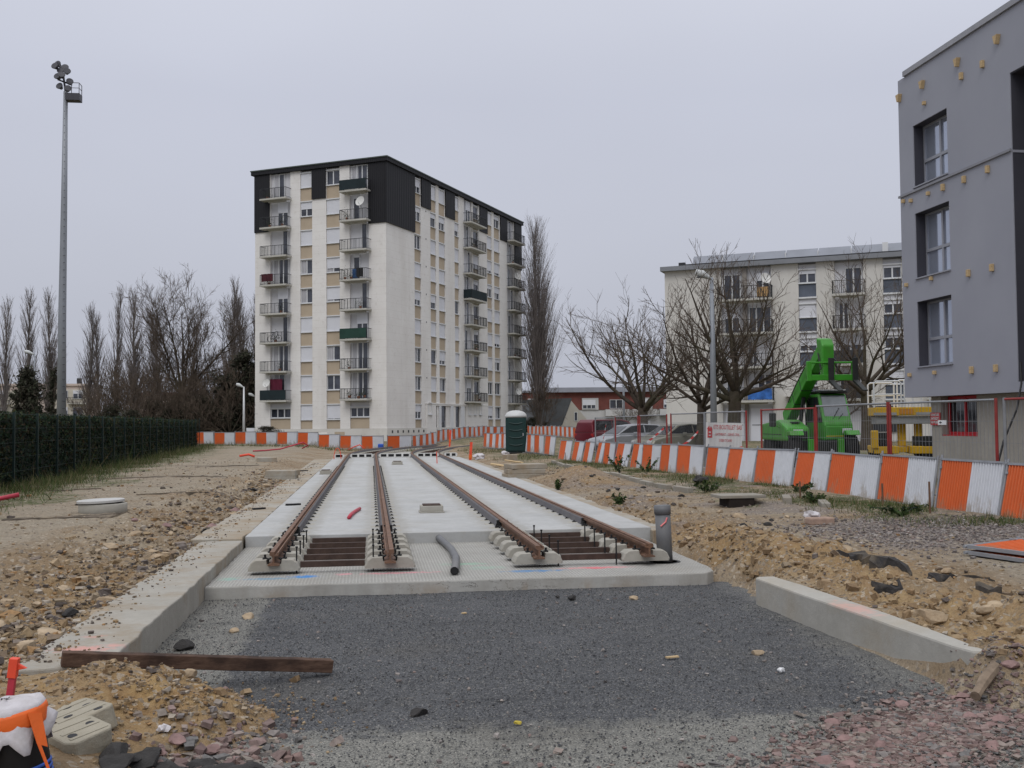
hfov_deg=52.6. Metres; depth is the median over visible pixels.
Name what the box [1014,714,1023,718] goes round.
rock
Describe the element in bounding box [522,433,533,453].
barrier panel
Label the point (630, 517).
side strip
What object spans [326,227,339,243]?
window
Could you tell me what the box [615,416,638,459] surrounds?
fence
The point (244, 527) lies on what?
side strip
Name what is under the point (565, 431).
barrier panel
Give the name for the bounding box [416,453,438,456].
end board
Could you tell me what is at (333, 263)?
window
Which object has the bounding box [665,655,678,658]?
wood chip
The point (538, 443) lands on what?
barrier panel
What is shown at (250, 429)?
utility cabinet
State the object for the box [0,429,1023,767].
ground
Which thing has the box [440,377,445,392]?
window
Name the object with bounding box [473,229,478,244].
window
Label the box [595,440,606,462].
barrier panel
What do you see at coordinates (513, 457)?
concrete block
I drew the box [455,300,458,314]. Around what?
window
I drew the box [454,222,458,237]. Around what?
window
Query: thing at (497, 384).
window
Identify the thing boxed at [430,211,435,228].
window
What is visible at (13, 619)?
rubble
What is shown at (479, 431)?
barrier panel
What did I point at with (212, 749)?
rock
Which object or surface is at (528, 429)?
barrier panel
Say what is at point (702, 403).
bare tree
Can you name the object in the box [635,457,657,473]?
weed
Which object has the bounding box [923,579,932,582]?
rock
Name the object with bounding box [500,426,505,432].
barrier panel
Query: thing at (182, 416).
evergreen bush
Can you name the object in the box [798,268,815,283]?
window
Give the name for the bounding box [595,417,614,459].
fence
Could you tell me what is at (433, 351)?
window
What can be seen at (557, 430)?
barrier panel
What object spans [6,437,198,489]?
dead weeds
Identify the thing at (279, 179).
balcony door
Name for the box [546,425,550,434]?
barrier panel
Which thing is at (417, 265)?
window
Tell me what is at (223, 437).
barrier panel
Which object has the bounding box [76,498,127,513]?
manhole
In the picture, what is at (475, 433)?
barrier panel
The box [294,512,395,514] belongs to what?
sleeper
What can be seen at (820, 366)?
telehandler
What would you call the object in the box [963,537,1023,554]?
barrier panel
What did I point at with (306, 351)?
window
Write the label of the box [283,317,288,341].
balcony door
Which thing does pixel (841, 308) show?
balcony door
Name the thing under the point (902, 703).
rock
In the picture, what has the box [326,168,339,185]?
window
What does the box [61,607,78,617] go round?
rock
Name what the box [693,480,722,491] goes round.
weed
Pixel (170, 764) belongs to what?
rock
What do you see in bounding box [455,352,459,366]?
window
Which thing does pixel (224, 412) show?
evergreen bush
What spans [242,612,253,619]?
rock
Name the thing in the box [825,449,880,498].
barrier panel
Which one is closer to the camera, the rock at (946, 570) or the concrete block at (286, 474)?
the rock at (946, 570)
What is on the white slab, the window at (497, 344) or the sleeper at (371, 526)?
the sleeper at (371, 526)
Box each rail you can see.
[262,444,433,565]
[373,444,441,562]
[410,445,547,558]
[437,445,654,556]
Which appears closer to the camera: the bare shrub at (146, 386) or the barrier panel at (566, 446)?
the barrier panel at (566, 446)
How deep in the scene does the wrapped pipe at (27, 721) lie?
5.48 m
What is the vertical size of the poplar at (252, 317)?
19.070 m
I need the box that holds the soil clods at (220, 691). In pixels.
[0,659,367,753]
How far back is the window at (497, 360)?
123.39 m
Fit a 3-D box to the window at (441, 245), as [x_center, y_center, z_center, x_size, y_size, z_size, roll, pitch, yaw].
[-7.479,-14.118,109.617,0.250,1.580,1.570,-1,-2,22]
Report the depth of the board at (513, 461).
43.26 m
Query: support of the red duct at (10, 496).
on the ground at (1010, 611)
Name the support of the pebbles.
on the gravel bed
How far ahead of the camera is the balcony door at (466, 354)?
115.21 m
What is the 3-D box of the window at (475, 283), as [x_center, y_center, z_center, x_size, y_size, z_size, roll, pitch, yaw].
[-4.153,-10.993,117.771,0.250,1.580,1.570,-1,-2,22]
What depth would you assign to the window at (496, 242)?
123.88 m
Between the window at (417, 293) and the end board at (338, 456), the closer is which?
the end board at (338, 456)
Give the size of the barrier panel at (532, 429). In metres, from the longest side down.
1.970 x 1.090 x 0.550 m
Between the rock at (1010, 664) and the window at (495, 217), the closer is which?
the rock at (1010, 664)
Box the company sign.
[706,422,741,447]
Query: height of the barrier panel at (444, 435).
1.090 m
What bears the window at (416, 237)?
in the apartment tower
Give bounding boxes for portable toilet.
[505,410,526,453]
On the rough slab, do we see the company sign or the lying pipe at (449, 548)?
the lying pipe at (449, 548)
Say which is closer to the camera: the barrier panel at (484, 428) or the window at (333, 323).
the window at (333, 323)
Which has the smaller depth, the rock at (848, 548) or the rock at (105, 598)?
the rock at (105, 598)
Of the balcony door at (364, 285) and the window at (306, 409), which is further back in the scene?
the window at (306, 409)
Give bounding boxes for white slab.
[245,457,650,547]
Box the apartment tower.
[250,155,526,440]
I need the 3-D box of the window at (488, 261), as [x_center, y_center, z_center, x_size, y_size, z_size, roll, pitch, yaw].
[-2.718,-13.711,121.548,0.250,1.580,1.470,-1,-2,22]
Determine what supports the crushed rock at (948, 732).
on the gravel bed
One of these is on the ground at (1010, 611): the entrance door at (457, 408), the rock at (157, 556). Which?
the rock at (157, 556)
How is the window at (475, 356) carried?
in the apartment tower
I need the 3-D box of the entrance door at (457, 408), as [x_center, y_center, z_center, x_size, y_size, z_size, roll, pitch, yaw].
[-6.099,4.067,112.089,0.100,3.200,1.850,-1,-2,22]
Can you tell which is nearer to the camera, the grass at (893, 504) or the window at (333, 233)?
the grass at (893, 504)
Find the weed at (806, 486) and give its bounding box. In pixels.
[791,482,814,491]
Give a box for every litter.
[156,723,171,732]
[777,667,784,672]
[803,510,819,517]
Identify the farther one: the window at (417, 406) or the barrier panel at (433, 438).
the window at (417, 406)
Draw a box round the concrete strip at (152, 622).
[18,541,241,674]
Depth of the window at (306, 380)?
101.03 m
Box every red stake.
[449,430,450,446]
[469,442,472,459]
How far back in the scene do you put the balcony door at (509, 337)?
127.25 m
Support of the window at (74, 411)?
in the pale apartments
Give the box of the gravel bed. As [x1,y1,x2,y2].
[153,581,1023,767]
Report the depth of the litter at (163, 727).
6.63 m
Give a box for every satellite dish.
[263,379,269,389]
[355,196,363,206]
[761,273,770,286]
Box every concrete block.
[257,457,276,461]
[264,469,299,479]
[502,454,516,460]
[502,463,546,478]
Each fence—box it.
[0,412,199,484]
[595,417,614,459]
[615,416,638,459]
[639,414,667,443]
[670,412,704,470]
[704,410,747,463]
[760,407,815,465]
[815,402,889,454]
[888,398,998,495]
[1002,397,1023,462]
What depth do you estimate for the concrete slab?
19.99 m
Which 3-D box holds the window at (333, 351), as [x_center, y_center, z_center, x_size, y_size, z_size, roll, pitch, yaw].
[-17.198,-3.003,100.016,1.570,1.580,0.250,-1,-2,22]
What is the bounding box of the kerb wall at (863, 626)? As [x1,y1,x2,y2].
[756,577,981,664]
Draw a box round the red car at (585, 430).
[574,419,628,448]
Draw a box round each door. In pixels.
[274,174,284,196]
[274,259,288,283]
[274,345,288,370]
[274,374,284,389]
[278,202,288,225]
[278,288,288,312]
[283,230,288,254]
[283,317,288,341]
[352,164,367,188]
[352,342,368,368]
[352,372,368,398]
[353,194,359,218]
[353,253,359,278]
[357,312,367,337]
[361,223,367,247]
[362,282,367,307]
[442,406,444,426]
[456,407,458,426]
[464,200,469,220]
[464,225,467,246]
[464,276,468,288]
[464,301,468,323]
[465,327,467,349]
[465,353,468,375]
[466,378,470,399]
[467,252,469,271]
[507,220,510,239]
[507,243,510,262]
[507,266,509,285]
[507,313,509,332]
[508,336,511,354]
[508,359,510,379]
[508,419,523,450]
[510,290,512,309]
[511,382,512,402]
[724,274,740,298]
[724,308,739,332]
[726,408,744,440]
[748,341,757,365]
[749,306,770,331]
[751,408,771,440]
[756,272,769,297]
[758,374,772,399]
[839,302,848,327]
[839,337,861,363]
[840,372,860,398]
[845,267,861,292]
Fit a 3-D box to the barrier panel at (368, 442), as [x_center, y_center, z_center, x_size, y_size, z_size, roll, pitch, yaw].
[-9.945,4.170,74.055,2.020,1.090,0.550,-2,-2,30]
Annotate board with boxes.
[334,454,343,457]
[350,454,372,457]
[379,453,410,457]
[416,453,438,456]
[444,452,456,456]
[504,459,522,462]
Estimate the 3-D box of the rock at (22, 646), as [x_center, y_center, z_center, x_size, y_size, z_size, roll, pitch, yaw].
[-4.038,2.198,8.615,0.197,0.107,0.222,2,-3,-45]
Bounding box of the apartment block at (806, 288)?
[660,242,931,440]
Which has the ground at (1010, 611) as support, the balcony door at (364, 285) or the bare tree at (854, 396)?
the bare tree at (854, 396)
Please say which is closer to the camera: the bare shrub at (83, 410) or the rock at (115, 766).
the rock at (115, 766)
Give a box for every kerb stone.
[609,472,621,476]
[619,474,631,479]
[629,477,642,482]
[639,480,653,485]
[653,483,671,489]
[673,486,692,492]
[782,494,791,503]
[818,499,830,506]
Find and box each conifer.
[8,363,51,415]
[46,366,56,415]
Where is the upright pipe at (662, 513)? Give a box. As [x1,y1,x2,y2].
[646,505,680,563]
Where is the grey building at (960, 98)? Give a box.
[895,0,1023,478]
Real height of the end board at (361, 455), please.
0.230 m
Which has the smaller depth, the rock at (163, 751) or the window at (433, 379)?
the rock at (163, 751)
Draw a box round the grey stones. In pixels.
[676,506,1023,570]
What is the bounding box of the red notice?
[930,413,940,424]
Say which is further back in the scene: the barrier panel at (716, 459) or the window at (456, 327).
the window at (456, 327)
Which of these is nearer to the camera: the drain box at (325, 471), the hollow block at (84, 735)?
the hollow block at (84, 735)
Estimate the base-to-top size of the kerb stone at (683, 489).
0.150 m
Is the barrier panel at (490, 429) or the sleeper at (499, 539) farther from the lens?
the barrier panel at (490, 429)
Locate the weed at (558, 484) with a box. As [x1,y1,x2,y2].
[555,479,564,489]
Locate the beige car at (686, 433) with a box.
[631,423,707,451]
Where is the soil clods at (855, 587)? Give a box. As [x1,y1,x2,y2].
[1,494,1023,686]
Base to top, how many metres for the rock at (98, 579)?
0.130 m
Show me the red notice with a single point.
(938, 416)
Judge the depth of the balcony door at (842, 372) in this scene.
78.00 m
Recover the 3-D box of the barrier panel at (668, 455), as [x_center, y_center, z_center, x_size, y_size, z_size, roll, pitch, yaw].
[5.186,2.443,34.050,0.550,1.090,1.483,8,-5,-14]
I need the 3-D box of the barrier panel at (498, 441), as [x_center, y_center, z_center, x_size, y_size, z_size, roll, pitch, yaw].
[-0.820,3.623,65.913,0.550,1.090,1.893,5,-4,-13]
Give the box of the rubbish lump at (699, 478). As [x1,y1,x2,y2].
[693,475,708,482]
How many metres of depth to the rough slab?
13.26 m
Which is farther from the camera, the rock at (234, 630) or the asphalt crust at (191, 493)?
the asphalt crust at (191, 493)
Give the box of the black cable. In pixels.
[999,362,1022,460]
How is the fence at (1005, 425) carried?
on the ground at (1010, 611)
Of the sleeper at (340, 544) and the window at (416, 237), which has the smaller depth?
the sleeper at (340, 544)
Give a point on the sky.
(641, 129)
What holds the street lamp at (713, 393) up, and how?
on the ground at (1010, 611)
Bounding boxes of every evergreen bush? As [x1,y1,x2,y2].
[97,403,124,416]
[117,407,141,417]
[162,399,185,419]
[168,391,222,431]
[205,349,254,431]
[207,386,238,431]
[228,361,254,422]
[235,378,254,427]
[256,426,281,439]
[526,417,549,432]
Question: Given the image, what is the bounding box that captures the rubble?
[0,468,301,696]
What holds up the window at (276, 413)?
in the apartment tower
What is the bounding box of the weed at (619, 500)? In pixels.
[610,492,626,504]
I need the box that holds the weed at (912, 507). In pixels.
[867,503,928,515]
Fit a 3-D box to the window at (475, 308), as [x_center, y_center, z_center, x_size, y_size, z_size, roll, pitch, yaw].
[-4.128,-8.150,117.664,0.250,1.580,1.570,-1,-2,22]
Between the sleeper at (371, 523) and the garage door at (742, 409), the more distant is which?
the garage door at (742, 409)
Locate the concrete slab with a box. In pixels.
[710,493,765,507]
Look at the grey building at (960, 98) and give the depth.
26.39 m
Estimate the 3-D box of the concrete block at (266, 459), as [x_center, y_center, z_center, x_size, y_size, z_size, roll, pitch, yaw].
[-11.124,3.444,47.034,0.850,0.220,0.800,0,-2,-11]
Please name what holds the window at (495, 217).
in the apartment tower
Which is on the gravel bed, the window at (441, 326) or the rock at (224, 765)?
the rock at (224, 765)
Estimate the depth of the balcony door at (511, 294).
128.22 m
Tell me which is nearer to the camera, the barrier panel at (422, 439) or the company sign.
the company sign
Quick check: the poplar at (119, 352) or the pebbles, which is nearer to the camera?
the pebbles
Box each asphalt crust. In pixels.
[1,511,130,520]
[49,488,100,490]
[104,475,225,478]
[136,490,239,499]
[205,465,257,466]
[836,550,911,575]
[871,579,902,593]
[928,572,994,581]
[975,581,1001,593]
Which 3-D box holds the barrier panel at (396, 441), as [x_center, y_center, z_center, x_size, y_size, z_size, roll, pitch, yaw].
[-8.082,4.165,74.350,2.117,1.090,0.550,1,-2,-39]
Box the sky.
[0,0,1009,413]
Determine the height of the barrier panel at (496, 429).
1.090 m
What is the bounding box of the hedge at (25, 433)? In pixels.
[0,409,198,487]
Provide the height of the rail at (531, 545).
0.231 m
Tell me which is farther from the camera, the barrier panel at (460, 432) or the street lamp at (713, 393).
the barrier panel at (460, 432)
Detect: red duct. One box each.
[0,493,18,500]
[239,453,254,456]
[253,442,308,451]
[347,507,360,518]
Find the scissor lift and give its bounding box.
[867,379,932,456]
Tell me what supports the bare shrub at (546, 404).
on the ground at (1010, 611)
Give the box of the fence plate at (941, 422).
[938,420,945,424]
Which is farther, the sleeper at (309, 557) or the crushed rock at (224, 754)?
the sleeper at (309, 557)
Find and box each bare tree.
[111,262,254,407]
[540,272,725,423]
[591,239,817,422]
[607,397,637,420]
[608,256,800,444]
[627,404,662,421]
[773,234,904,449]
[785,342,904,413]
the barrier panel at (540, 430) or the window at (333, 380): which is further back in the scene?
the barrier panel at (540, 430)
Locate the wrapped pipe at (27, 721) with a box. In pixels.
[0,692,57,767]
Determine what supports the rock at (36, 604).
on the ground at (1010, 611)
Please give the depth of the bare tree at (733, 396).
45.59 m
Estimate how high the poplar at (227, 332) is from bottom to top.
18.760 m
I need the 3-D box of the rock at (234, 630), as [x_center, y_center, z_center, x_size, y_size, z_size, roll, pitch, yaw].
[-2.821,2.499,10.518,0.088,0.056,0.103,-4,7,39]
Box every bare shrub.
[66,378,120,415]
[71,354,162,416]
[93,355,164,414]
[103,350,196,413]
[115,371,170,418]
[138,360,199,417]
[142,360,214,419]
[158,352,216,404]
[170,352,233,431]
[175,363,234,431]
[188,350,254,431]
[514,376,564,425]
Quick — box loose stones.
[0,458,1023,653]
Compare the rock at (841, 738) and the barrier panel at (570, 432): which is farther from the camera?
the barrier panel at (570, 432)
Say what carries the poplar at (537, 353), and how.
on the ground at (1010, 611)
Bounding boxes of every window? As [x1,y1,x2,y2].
[73,390,82,398]
[73,407,82,414]
[270,407,290,418]
[300,172,310,188]
[300,200,311,217]
[300,229,311,245]
[300,258,311,274]
[300,287,311,303]
[300,316,312,332]
[300,346,312,361]
[300,375,312,390]
[300,404,312,419]
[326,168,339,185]
[326,197,339,214]
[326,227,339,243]
[326,256,339,272]
[326,285,339,302]
[326,315,339,331]
[326,344,339,360]
[326,374,339,390]
[326,404,339,419]
[350,406,369,417]
[414,233,420,250]
[414,261,420,278]
[415,177,420,194]
[415,205,420,222]
[415,290,421,306]
[415,318,421,334]
[415,347,421,362]
[415,375,421,390]
[415,404,421,419]
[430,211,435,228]
[430,239,435,255]
[430,266,436,282]
[431,185,435,201]
[431,294,436,309]
[431,321,436,336]
[431,349,436,364]
[431,376,436,391]
[438,188,444,205]
[439,215,444,231]
[439,242,445,258]
[439,269,445,285]
[439,296,445,311]
[439,323,445,338]
[439,350,445,365]
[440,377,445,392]
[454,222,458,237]
[454,248,458,262]
[455,196,458,211]
[455,274,458,288]
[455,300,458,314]
[455,326,459,340]
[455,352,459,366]
[455,378,459,392]
[473,205,477,219]
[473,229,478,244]
[473,254,478,269]
[473,279,478,290]
[474,305,478,319]
[474,330,479,344]
[474,355,479,369]
[474,380,479,393]
[487,235,491,249]
[487,260,491,274]
[487,284,492,298]
[487,308,492,322]
[488,212,491,225]
[488,333,492,346]
[488,357,492,370]
[488,381,492,394]
[488,406,492,418]
[494,215,499,229]
[494,238,499,253]
[494,262,499,276]
[494,286,499,300]
[494,310,499,323]
[495,334,499,347]
[495,358,500,371]
[495,382,500,395]
[495,406,500,418]
[574,412,577,420]
[583,400,595,408]
[610,400,622,408]
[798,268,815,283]
[799,302,816,317]
[799,337,816,352]
[883,263,901,279]
[883,298,901,314]
[884,334,902,349]
[885,369,903,384]
[912,108,948,188]
[914,201,950,279]
[916,295,952,367]
[943,395,977,435]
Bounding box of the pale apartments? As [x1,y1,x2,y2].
[0,378,95,415]
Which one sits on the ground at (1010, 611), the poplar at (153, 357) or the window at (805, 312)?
the poplar at (153, 357)
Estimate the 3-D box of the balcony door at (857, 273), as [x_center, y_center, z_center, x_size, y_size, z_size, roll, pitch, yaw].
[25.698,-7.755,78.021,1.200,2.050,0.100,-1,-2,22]
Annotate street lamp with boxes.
[24,350,34,369]
[236,383,244,431]
[616,348,624,419]
[695,269,716,421]
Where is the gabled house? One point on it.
(573, 414)
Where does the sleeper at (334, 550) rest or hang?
on the rough slab
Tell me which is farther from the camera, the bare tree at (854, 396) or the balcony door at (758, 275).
the balcony door at (758, 275)
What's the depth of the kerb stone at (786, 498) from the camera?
20.07 m
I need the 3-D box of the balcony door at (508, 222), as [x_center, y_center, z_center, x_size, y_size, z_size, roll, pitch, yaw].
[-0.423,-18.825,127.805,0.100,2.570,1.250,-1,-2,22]
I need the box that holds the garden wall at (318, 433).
[256,432,328,437]
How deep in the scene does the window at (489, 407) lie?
120.86 m
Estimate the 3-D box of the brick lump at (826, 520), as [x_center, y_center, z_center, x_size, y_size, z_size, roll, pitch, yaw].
[5.043,2.247,17.009,0.420,0.120,0.260,0,-2,-13]
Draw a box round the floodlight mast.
[51,61,81,415]
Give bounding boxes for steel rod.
[799,481,800,497]
[881,483,883,505]
[928,482,930,512]
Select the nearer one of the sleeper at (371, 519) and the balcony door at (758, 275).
the sleeper at (371, 519)
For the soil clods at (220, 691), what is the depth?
7.15 m
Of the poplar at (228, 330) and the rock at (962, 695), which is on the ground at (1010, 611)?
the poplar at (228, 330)
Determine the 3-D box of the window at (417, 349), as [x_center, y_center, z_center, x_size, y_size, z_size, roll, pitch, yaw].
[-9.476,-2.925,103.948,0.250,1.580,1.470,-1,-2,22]
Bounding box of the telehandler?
[762,338,867,466]
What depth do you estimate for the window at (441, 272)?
109.54 m
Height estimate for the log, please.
0.283 m
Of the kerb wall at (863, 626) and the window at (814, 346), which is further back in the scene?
the window at (814, 346)
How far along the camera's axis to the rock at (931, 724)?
7.01 m
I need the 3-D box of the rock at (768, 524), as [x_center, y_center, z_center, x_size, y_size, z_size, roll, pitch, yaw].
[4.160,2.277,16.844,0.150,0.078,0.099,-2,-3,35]
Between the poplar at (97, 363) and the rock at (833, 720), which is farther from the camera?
the poplar at (97, 363)
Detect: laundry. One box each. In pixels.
[261,273,272,281]
[270,379,281,389]
[356,267,362,276]
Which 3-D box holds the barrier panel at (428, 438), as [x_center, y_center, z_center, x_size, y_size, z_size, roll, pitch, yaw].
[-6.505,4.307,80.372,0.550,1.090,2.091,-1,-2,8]
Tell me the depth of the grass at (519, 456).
52.80 m
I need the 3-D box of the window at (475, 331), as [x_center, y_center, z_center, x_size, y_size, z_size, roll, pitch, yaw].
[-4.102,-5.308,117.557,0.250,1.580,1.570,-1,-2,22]
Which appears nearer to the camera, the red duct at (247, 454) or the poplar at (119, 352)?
the red duct at (247, 454)
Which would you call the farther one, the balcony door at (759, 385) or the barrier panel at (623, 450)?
the balcony door at (759, 385)
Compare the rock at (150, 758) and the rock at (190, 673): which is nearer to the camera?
the rock at (150, 758)
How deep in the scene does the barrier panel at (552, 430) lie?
98.36 m
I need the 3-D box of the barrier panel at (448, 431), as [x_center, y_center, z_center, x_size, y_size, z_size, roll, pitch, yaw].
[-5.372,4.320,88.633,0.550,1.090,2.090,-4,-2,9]
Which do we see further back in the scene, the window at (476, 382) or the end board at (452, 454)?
the window at (476, 382)
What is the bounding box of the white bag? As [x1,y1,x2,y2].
[472,453,484,459]
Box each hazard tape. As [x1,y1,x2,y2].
[647,427,663,442]
[683,431,697,443]
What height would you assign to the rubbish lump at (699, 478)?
0.272 m
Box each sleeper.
[248,544,414,573]
[255,539,412,561]
[261,533,410,555]
[266,529,409,549]
[271,533,407,544]
[278,529,401,533]
[282,525,399,528]
[286,522,398,524]
[288,518,397,521]
[292,515,396,517]
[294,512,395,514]
[488,525,585,528]
[488,528,595,540]
[493,524,603,545]
[499,528,614,551]
[505,533,627,557]
[511,538,669,565]
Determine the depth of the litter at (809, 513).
17.10 m
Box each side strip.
[190,459,331,549]
[464,458,656,544]
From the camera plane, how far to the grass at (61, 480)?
31.91 m
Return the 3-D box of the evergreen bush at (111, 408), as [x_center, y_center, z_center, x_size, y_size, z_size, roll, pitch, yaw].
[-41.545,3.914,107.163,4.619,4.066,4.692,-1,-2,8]
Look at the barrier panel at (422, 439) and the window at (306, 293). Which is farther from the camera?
the window at (306, 293)
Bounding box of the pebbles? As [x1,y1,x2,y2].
[15,657,392,763]
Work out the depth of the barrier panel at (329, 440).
76.03 m
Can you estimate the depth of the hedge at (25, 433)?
36.06 m
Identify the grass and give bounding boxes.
[0,442,223,514]
[197,441,419,451]
[457,446,571,459]
[533,458,1023,529]
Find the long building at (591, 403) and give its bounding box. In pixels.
[522,387,666,424]
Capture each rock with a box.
[0,598,15,604]
[15,640,35,653]
[32,601,40,606]
[37,627,62,638]
[56,585,71,589]
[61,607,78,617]
[94,576,105,584]
[96,596,116,602]
[99,742,128,757]
[99,753,135,767]
[101,764,122,767]
[102,543,118,549]
[126,531,141,536]
[128,686,343,767]
[129,748,159,767]
[130,754,141,763]
[148,549,159,552]
[154,553,163,558]
[154,761,178,767]
[159,748,166,755]
[162,522,171,527]
[169,733,185,745]
[173,639,194,650]
[183,669,197,677]
[186,759,207,767]
[195,758,217,767]
[199,765,214,767]
[205,744,220,754]
[212,762,234,767]
[228,764,248,767]
[229,627,238,632]
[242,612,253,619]
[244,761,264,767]
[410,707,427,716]
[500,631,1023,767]
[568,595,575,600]
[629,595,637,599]
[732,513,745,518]
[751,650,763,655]
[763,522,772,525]
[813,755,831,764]
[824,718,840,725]
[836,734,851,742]
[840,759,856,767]
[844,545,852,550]
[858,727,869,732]
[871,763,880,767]
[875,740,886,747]
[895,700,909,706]
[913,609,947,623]
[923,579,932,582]
[927,722,936,726]
[940,568,951,573]
[955,692,970,698]
[956,698,966,702]
[962,712,977,717]
[976,605,992,614]
[985,722,996,725]
[985,740,999,749]
[987,600,1002,608]
[990,714,1009,721]
[1000,660,1019,668]
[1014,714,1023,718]
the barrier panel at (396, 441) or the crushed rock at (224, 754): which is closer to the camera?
the crushed rock at (224, 754)
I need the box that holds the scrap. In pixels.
[285,503,300,505]
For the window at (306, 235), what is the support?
in the apartment tower
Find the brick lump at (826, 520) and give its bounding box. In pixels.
[804,516,834,524]
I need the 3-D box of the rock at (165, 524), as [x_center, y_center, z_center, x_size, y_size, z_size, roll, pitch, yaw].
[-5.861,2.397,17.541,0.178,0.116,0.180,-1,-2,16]
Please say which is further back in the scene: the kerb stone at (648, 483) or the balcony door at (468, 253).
the balcony door at (468, 253)
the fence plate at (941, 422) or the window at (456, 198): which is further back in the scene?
the window at (456, 198)
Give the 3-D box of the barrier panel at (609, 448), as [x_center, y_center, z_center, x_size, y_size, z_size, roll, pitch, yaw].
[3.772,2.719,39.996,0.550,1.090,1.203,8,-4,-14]
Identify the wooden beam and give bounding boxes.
[60,650,333,672]
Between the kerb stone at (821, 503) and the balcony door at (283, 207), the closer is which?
the kerb stone at (821, 503)
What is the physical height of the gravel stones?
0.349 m
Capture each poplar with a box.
[0,296,21,412]
[11,287,43,413]
[35,286,67,413]
[73,301,108,415]
[81,310,110,411]
[102,285,126,404]
[110,288,157,408]
[138,300,173,403]
[142,309,175,410]
[179,316,200,393]
[215,293,250,386]
[216,298,249,367]
[223,275,252,374]
[245,294,254,361]
[511,214,571,425]
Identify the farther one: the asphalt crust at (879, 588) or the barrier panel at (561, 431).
the barrier panel at (561, 431)
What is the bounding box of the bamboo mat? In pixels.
[757,286,767,296]
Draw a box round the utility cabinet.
[246,428,254,431]
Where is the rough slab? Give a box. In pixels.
[204,538,713,599]
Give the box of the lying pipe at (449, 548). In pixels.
[436,535,459,574]
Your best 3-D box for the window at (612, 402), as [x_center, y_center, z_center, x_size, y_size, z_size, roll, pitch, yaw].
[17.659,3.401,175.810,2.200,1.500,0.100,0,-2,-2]
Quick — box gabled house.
[522,398,586,428]
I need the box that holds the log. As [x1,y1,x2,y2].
[970,643,1007,700]
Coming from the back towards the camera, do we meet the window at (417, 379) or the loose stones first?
the window at (417, 379)
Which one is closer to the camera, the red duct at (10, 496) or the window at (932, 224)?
the red duct at (10, 496)
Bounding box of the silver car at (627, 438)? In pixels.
[588,424,659,450]
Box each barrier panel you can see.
[197,431,213,443]
[214,431,234,444]
[235,431,255,443]
[256,432,276,444]
[277,431,296,444]
[295,431,317,445]
[318,434,339,447]
[339,434,362,449]
[361,435,383,449]
[387,435,411,447]
[412,434,419,445]
[419,434,425,445]
[425,433,431,444]
[430,431,436,443]
[437,430,442,442]
[442,428,446,440]
[447,428,452,439]
[452,428,457,439]
[457,427,462,438]
[463,427,470,437]
[465,426,475,437]
[472,426,477,436]
[477,425,483,436]
[480,432,489,447]
[482,425,486,435]
[487,426,492,432]
[489,433,495,448]
[493,426,499,432]
[495,432,500,449]
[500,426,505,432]
[501,432,505,449]
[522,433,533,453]
[527,425,530,433]
[531,426,534,433]
[531,433,544,453]
[538,426,541,434]
[539,434,556,455]
[542,425,545,434]
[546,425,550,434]
[551,426,557,436]
[555,425,559,436]
[558,438,572,459]
[559,425,563,436]
[563,426,567,437]
[568,426,572,437]
[571,439,584,460]
[582,440,595,461]
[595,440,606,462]
[602,440,615,464]
[614,441,632,466]
[630,441,646,467]
[641,441,660,469]
[659,442,679,472]
[675,442,704,474]
[704,444,729,476]
[724,445,756,481]
[753,446,795,485]
[792,448,834,490]
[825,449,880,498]
[875,451,938,506]
[934,454,1006,514]
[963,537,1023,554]
[963,550,1023,562]
[998,459,1023,518]
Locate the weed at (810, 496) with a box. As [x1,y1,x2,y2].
[801,490,826,502]
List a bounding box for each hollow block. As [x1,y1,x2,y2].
[48,716,111,754]
[53,698,117,728]
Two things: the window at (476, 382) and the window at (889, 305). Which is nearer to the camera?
the window at (889, 305)
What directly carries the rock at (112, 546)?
on the ground at (1010, 611)
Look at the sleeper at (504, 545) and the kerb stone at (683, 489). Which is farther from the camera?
the kerb stone at (683, 489)
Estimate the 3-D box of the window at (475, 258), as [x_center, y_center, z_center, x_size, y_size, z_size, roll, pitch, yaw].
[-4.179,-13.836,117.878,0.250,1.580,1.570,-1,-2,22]
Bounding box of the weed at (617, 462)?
[607,454,629,472]
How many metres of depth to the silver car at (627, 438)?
50.65 m
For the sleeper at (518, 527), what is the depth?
17.58 m
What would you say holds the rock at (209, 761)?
on the gravel bed
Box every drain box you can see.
[319,469,331,474]
[392,461,402,464]
[419,503,443,512]
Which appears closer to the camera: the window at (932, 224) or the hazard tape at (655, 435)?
the window at (932, 224)
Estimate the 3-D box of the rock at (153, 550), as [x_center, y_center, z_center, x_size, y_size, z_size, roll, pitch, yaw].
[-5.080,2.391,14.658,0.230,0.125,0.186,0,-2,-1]
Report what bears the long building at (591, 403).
on the ground at (1010, 611)
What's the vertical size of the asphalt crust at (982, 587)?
0.168 m
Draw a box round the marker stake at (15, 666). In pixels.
[6,657,26,695]
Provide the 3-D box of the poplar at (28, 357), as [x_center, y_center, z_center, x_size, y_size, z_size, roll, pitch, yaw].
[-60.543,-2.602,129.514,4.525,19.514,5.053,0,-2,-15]
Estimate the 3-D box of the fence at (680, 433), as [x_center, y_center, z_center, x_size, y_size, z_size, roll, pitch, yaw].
[6.062,1.969,35.801,0.600,1.950,3.443,0,-2,-11]
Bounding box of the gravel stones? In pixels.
[112,587,1010,767]
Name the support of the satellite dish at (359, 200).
attached to the apartment tower
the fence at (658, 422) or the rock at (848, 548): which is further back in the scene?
the fence at (658, 422)

